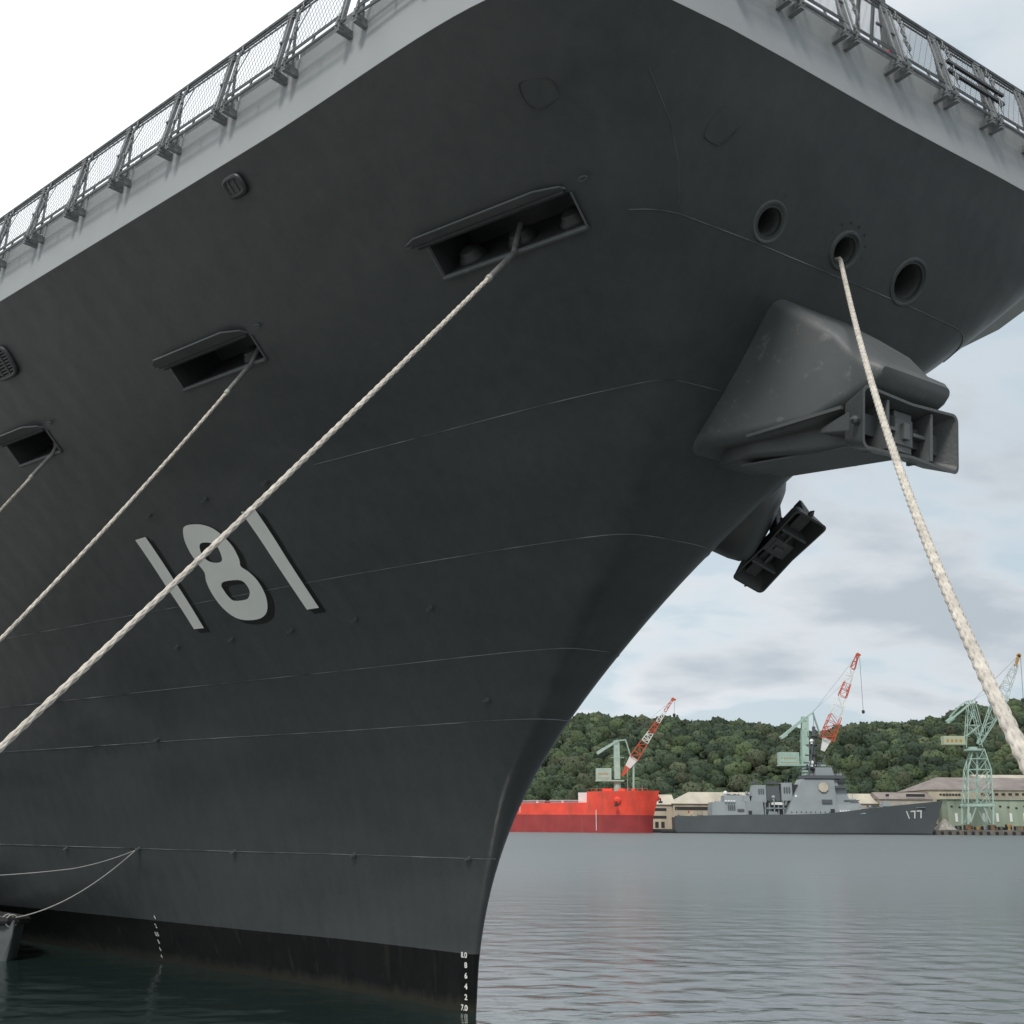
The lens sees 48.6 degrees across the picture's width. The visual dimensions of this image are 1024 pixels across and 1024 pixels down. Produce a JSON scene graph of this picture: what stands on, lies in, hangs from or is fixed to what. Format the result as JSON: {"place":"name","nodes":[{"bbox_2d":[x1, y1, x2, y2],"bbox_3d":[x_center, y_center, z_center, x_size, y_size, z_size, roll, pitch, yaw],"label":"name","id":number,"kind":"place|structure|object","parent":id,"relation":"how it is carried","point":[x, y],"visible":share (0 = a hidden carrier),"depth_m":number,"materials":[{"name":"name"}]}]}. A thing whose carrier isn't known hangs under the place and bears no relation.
{"place":"outdoors","nodes":[
{"label":"outdoors","id":0,"kind":"place"},
{"bbox_2d":[0,832,1023,1023],"bbox_3d":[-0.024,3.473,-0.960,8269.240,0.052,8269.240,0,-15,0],"label":"water","id":1,"kind":"structure","parent":0,"point":[645,928],"depth_m":34.15,"materials":[{"name":"grey liquid"}]},
{"bbox_2d":[0,911,30,960],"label":"work boat","id":2,"kind":"object","parent":1,"relation":"on","point":[11,928],"visible":0.98,"depth_m":30.74,"materials":[{"name":"grey metal"}]},
{"bbox_2d":[0,0,1023,1012],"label":"warship","id":3,"kind":"object","parent":1,"relation":"on","point":[306,723],"visible":0.98,"depth_m":20.24,"materials":[{"name":"paint"}]},
{"bbox_2d":[0,425,43,446],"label":"port door","id":4,"kind":"structure","parent":3,"relation":"in","point":[21,433],"depth_m":25.46,"materials":[{"name":"grey paint"}]},
{"bbox_2d":[0,445,57,511],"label":"mooring rope","id":5,"kind":"object","parent":3,"relation":"attached to","point":[42,464],"visible":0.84,"depth_m":25.25,"materials":[{"name":"beige fabric"}]},
{"bbox_2d":[6,850,134,874],"bbox_3d":[-14.180,9.750,31.494,9.103,0.845,0.043,-6,-17,21],"label":"thin line","id":6,"kind":"object","parent":3,"relation":"attached to","point":[71,868],"visible":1,"depth_m":30.58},
{"bbox_2d":[15,851,134,917],"bbox_3d":[-11.788,9.995,30.433,3.954,1.853,0.028,-5,-17,20],"label":"thin line","id":7,"kind":"object","parent":3,"relation":"attached to","point":[80,891],"visible":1,"depth_m":30.28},
{"bbox_2d":[0,347,259,641],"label":"mooring rope","id":8,"kind":"object","parent":3,"relation":"attached to","point":[234,383],"visible":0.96,"depth_m":18.51,"materials":[{"name":"beige fabric"}]},
{"bbox_2d":[152,330,247,369],"bbox_3d":[-5.908,-3.038,21.248,2.713,0.105,0.323,-12,-20,37],"label":"port door","id":9,"kind":"structure","parent":3,"relation":"in","point":[219,340],"depth_m":21.20,"materials":[{"name":"grey paint"}]},
{"bbox_2d":[0,222,523,752],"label":"mooring rope","id":10,"kind":"object","parent":3,"relation":"attached to","point":[158,598],"visible":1,"depth_m":11.95,"materials":[{"name":"beige fabric"}]},
{"bbox_2d":[406,186,565,249],"bbox_3d":[-0.453,-4.345,16.813,2.928,0.100,0.223,-11,-19,35],"label":"port door","id":11,"kind":"structure","parent":3,"relation":"in","point":[528,200],"depth_m":16.75,"materials":[{"name":"grey paint"}]},
{"bbox_2d":[733,500,825,592],"bbox_3d":[5.447,0.096,23.521,0.752,2.470,2.280,29,-55,-12],"label":"anchor","id":12,"kind":"object","parent":3,"relation":"attached to","point":[797,529],"visible":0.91,"depth_m":22.62,"materials":[{"name":"grey paint"}]},
{"bbox_2d":[821,385,958,473],"bbox_3d":[4.981,-1.009,17.279,2.400,0.917,2.600,11,-13,-34],"label":"anchor","id":13,"kind":"object","parent":3,"relation":"attached to","point":[924,437],"visible":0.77,"depth_m":16.32,"materials":[{"name":"grey paint"}]},
{"bbox_2d":[835,257,1023,774],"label":"mooring rope","id":14,"kind":"object","parent":3,"relation":"attached to","point":[1010,729],"visible":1,"depth_m":6.78,"materials":[{"name":"beige fabric"}]},
{"bbox_2d":[510,768,662,832],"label":"bulk carrier","id":15,"kind":"object","parent":1,"relation":"on","point":[607,810],"visible":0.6,"depth_m":691.95,"materials":[{"name":"paint"}]},
{"bbox_2d":[668,829,675,832],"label":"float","id":16,"kind":"object","parent":1,"relation":"on","point":[671,831],"visible":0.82,"depth_m":675.64,"materials":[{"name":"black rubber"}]},
{"bbox_2d":[672,716,942,834],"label":"destroyer","id":17,"kind":"object","parent":1,"relation":"on","point":[818,800],"visible":0.98,"depth_m":680.28,"materials":[{"name":"grey metal"}]},
{"bbox_2d":[0,0,1023,730],"label":"sky","id":18,"kind":"structure","parent":0,"point":[75,74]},
{"bbox_2d":[653,829,660,832],"bbox_3d":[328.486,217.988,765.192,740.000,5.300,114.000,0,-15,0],"label":"quay","id":19,"kind":"structure","parent":0,"point":[656,830],"depth_m":710.64,"materials":[{"name":"concrete"}]},
{"bbox_2d":[595,698,675,790],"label":"harbour crane","id":20,"kind":"object","parent":19,"relation":"on","point":[603,775],"visible":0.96,"depth_m":734.18,"materials":[{"name":"metal"}]},
{"bbox_2d":[653,795,673,828],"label":"warehouse","id":21,"kind":"structure","parent":19,"relation":"on","point":[663,816],"depth_m":736.66,"materials":[{"name":"beige concrete"}]},
{"bbox_2d":[655,808,665,810],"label":"window","id":22,"kind":"structure","parent":21,"relation":"in","point":[657,809],"depth_m":737.11,"materials":[{"name":"black glass"}]},
{"bbox_2d":[671,792,748,816],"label":"warehouse","id":23,"kind":"structure","parent":19,"relation":"on","point":[690,803],"depth_m":737.56,"materials":[{"name":"beige metal"}]},
{"bbox_2d":[675,807,707,809],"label":"window","id":24,"kind":"structure","parent":23,"relation":"in","point":[678,808],"depth_m":735.32,"materials":[{"name":"black glass"}]},
{"bbox_2d":[777,653,864,774],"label":"harbour crane","id":25,"kind":"object","parent":19,"relation":"on","point":[787,758],"visible":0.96,"depth_m":735.08,"materials":[{"name":"metal"}]},
{"bbox_2d":[847,794,878,808],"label":"warehouse","id":26,"kind":"structure","parent":19,"relation":"on","point":[865,800],"depth_m":752.37,"materials":[{"name":"beige metal"}]},
{"bbox_2d":[870,792,933,806],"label":"warehouse","id":27,"kind":"structure","parent":19,"relation":"on","point":[902,798],"depth_m":744.00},
{"bbox_2d":[906,794,924,796],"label":"window","id":28,"kind":"structure","parent":27,"relation":"in","point":[907,795],"depth_m":743.62,"materials":[{"name":"grey glass"}]},
{"bbox_2d":[899,777,1023,824],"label":"warehouse","id":29,"kind":"structure","parent":19,"relation":"on","point":[951,788],"depth_m":758.87,"materials":[{"name":"beige metal"}]},
{"bbox_2d":[936,799,1023,829],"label":"shed","id":30,"kind":"structure","parent":19,"relation":"on","point":[1008,811],"depth_m":727.67,"materials":[{"name":"green metal"}]},
{"bbox_2d":[969,775,1023,777],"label":"warehouse","id":31,"kind":"structure","parent":19,"relation":"on","point":[1005,776],"depth_m":831.33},
{"bbox_2d":[751,726,971,781],"bbox_3d":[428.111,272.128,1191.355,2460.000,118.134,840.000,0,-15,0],"label":"hills","id":32,"kind":"structure","parent":0,"point":[753,771],"depth_m":883.99,"materials":[{"name":"green plant"}]},
{"bbox_2d":[523,698,1023,804],"bbox_3d":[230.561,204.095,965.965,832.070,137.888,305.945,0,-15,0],"label":"forest","id":33,"kind":"object","parent":32,"relation":"on","point":[678,758],"visible":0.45,"depth_m":937.18,"materials":[{"name":"green plant"}]},
{"bbox_2d":[932,830,1023,834],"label":"quay apron","id":34,"kind":"object","parent":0,"point":[992,832],"visible":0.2,"depth_m":685.83,"materials":[{"name":"concrete"}]},
{"bbox_2d":[934,819,956,829],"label":"gravel pile","id":35,"kind":"object","parent":34,"relation":"on","point":[944,824],"visible":0.98,"depth_m":689.90,"materials":[{"name":"grey gravel"}]},
{"bbox_2d":[963,825,972,829],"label":"steel stack","id":36,"kind":"object","parent":34,"relation":"on","point":[967,827],"visible":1,"depth_m":696.38,"materials":[{"name":"brown metal"}]},
{"bbox_2d":[941,653,1023,823],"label":"harbour crane","id":37,"kind":"object","parent":34,"relation":"on","point":[953,740],"visible":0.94,"depth_m":713.17,"materials":[{"name":"green metal"}]},
{"bbox_2d":[987,825,996,829],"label":"steel stack","id":38,"kind":"object","parent":34,"relation":"on","point":[992,827],"visible":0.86,"depth_m":696.55,"materials":[{"name":"brown metal"}]},
{"bbox_2d":[1005,824,1011,829],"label":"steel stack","id":39,"kind":"object","parent":34,"relation":"on","point":[1008,828],"visible":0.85,"depth_m":696.73,"materials":[{"name":"metal"}]}
]}

